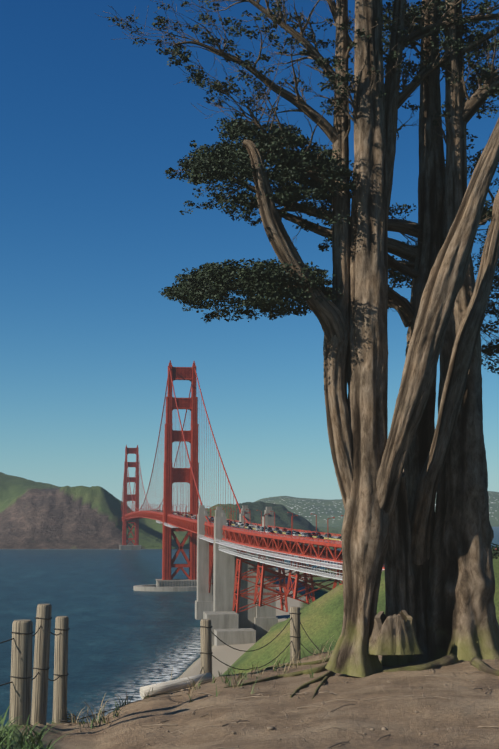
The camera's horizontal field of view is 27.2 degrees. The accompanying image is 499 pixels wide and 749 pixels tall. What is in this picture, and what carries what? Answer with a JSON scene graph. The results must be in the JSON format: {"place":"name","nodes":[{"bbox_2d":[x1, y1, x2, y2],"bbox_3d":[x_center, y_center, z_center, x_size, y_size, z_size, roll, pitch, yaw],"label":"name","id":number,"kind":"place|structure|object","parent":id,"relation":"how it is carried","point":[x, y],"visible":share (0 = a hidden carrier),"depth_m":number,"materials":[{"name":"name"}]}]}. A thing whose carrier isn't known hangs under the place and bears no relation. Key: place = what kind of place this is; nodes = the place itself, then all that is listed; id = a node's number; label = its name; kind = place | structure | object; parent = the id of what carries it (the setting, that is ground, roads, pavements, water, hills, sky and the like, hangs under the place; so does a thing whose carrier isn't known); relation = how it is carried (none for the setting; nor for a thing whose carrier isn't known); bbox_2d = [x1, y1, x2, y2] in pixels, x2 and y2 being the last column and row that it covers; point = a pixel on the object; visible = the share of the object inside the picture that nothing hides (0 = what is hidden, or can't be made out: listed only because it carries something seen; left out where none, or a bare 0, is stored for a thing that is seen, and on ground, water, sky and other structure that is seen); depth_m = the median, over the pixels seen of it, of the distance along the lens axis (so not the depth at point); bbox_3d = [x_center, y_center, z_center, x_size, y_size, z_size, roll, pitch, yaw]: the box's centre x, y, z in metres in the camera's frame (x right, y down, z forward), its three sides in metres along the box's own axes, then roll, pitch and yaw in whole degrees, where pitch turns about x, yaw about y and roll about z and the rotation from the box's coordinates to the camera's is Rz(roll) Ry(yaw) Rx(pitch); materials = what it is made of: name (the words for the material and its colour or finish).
{"place":"outdoors","nodes":[
{"label":"outdoors","id":0,"kind":"place"},
{"bbox_2d":[0,472,341,548],"bbox_3d":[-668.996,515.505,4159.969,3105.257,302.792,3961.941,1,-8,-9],"label":"hills","id":1,"kind":"structure","parent":0,"point":[36,515],"depth_m":2487.99,"materials":[{"name":"green plant"}]},
{"bbox_2d":[0,556,498,748],"bbox_3d":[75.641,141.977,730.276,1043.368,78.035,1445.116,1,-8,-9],"label":"ground terrain","id":2,"kind":"structure","parent":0,"point":[456,712],"depth_m":12.37,"materials":[{"name":"brown soil"}]},
{"bbox_2d":[9,619,32,725],"bbox_3d":[-2.801,3.762,12.611,0.259,1.470,0.253,1,-8,-9],"label":"fence post","id":3,"kind":"object","parent":2,"relation":"on","point":[20,689],"visible":0.79,"depth_m":12.54,"materials":[{"name":"brown wood"}]},
{"bbox_2d":[31,604,51,725],"bbox_3d":[-2.713,3.870,13.387,0.234,1.732,0.208,1,-8,-9],"label":"fence post","id":4,"kind":"object","parent":2,"relation":"on","point":[40,680],"visible":0.77,"depth_m":13.33,"materials":[{"name":"brown wood"}]},
{"bbox_2d":[52,616,68,723],"bbox_3d":[-2.713,4.359,14.787,0.205,1.728,0.202,1,-8,-9],"label":"fence post","id":5,"kind":"object","parent":2,"relation":"on","point":[60,682],"visible":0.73,"depth_m":14.73,"materials":[{"name":"brown wood"}]},
{"bbox_2d":[0,613,327,722],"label":"fence cables","id":6,"kind":"object","parent":2,"relation":"on","point":[200,652],"visible":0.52,"depth_m":15.22,"materials":[{"name":"grey metal"}]},
{"bbox_2d":[0,635,333,748],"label":"grass tufts","id":7,"kind":"object","parent":2,"relation":"on","point":[25,743],"visible":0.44,"depth_m":13.57,"materials":[{"name":"green plant"}]},
{"bbox_2d":[140,672,211,698],"bbox_3d":[-1.133,4.831,15.988,1.176,0.320,0.184,4,-9,-27],"label":"fallen log","id":8,"kind":"object","parent":2,"relation":"on","point":[161,688],"visible":0.98,"depth_m":15.89,"materials":[{"name":"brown wood"}]},
{"bbox_2d":[200,619,211,674],"bbox_3d":[-0.717,4.708,17.131,0.206,1.238,0.194,1,-8,-9],"label":"fence post","id":9,"kind":"object","parent":2,"relation":"on","point":[206,645],"visible":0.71,"depth_m":17.08,"materials":[{"name":"brown wood"}]},
{"bbox_2d":[51,657,498,748],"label":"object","id":10,"kind":"object","parent":2,"relation":"on","point":[273,728],"visible":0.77,"depth_m":12.04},
{"bbox_2d":[290,607,300,662],"bbox_3d":[0.833,4.877,18.849,0.196,1.218,0.214,1,-8,-9],"label":"fence post","id":11,"kind":"object","parent":2,"relation":"on","point":[295,646],"visible":0.69,"depth_m":18.79,"materials":[{"name":"brown wood"}]},
{"bbox_2d":[96,0,498,677],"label":"cypress","id":12,"kind":"object","parent":2,"relation":"on","point":[416,536],"depth_m":16.10,"materials":[{"name":"brown plant"}]},
{"bbox_2d":[224,653,498,699],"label":"tree roots","id":13,"kind":"object","parent":12,"relation":"attached to","point":[479,664],"visible":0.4,"depth_m":15.08,"materials":[{"name":"brown wood"}]},
{"bbox_2d":[367,610,423,654],"bbox_3d":[2.151,3.816,15.274,0.848,0.631,0.338,0,-8,-1],"label":"broken stump","id":14,"kind":"object","parent":12,"relation":"attached to","point":[394,634],"visible":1,"depth_m":15.15,"materials":[{"name":"brown wood"}]},
{"bbox_2d":[491,543,498,558],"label":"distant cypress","id":15,"kind":"object","parent":2,"relation":"on","point":[495,553],"depth_m":39.13,"materials":[{"name":"green plant"}]},
{"bbox_2d":[0,527,498,726],"bbox_3d":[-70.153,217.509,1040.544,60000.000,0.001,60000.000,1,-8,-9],"label":"sea water","id":16,"kind":"structure","parent":0,"point":[118,624],"depth_m":769.28,"materials":[{"name":"blue liquid"}]},
{"bbox_2d":[69,629,200,720],"bbox_3d":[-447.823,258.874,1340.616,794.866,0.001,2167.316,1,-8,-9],"label":"surf foam","id":17,"kind":"object","parent":16,"relation":"on","point":[174,669],"depth_m":493.88,"materials":[{"name":"white liquid"}]},
{"bbox_2d":[0,0,498,512],"label":"sky","id":18,"kind":"structure","parent":0,"point":[92,123],"materials":[{"name":"blue"}]},
{"bbox_2d":[119,360,495,645],"bbox_3d":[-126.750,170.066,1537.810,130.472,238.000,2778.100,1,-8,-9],"label":"bridge","id":19,"kind":"structure","parent":0,"point":[172,475],"materials":[{"name":"red metal"}]},
{"bbox_2d":[128,511,341,543],"bbox_3d":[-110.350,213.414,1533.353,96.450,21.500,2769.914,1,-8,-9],"label":"bridge railing","id":20,"kind":"object","parent":19,"relation":"attached to","point":[276,534],"depth_m":499.24,"materials":[{"name":"red metal"}]},
{"bbox_2d":[146,511,341,543],"bbox_3d":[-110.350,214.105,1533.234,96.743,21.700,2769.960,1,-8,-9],"label":"bridge roadway","id":21,"kind":"structure","parent":19,"relation":"attached to","point":[300,534],"depth_m":540.47,"materials":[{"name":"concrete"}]},
{"bbox_2d":[144,510,341,542],"bbox_3d":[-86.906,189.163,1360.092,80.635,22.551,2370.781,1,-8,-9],"label":"vehicles","id":22,"kind":"object","parent":21,"relation":"on","point":[294,532],"visible":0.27,"depth_m":542.95,"materials":[{"name":"black paint"}]},
{"bbox_2d":[156,520,384,579],"bbox_3d":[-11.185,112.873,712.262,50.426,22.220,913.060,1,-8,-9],"label":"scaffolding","id":23,"kind":"object","parent":19,"relation":"attached to","point":[296,558],"visible":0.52,"depth_m":464.25,"materials":[{"name":"white metal"}]},
{"bbox_2d":[255,491,498,526],"bbox_3d":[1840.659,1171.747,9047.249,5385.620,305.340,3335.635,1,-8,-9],"label":"hills","id":24,"kind":"structure","parent":0,"point":[323,510],"depth_m":8098.59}
]}

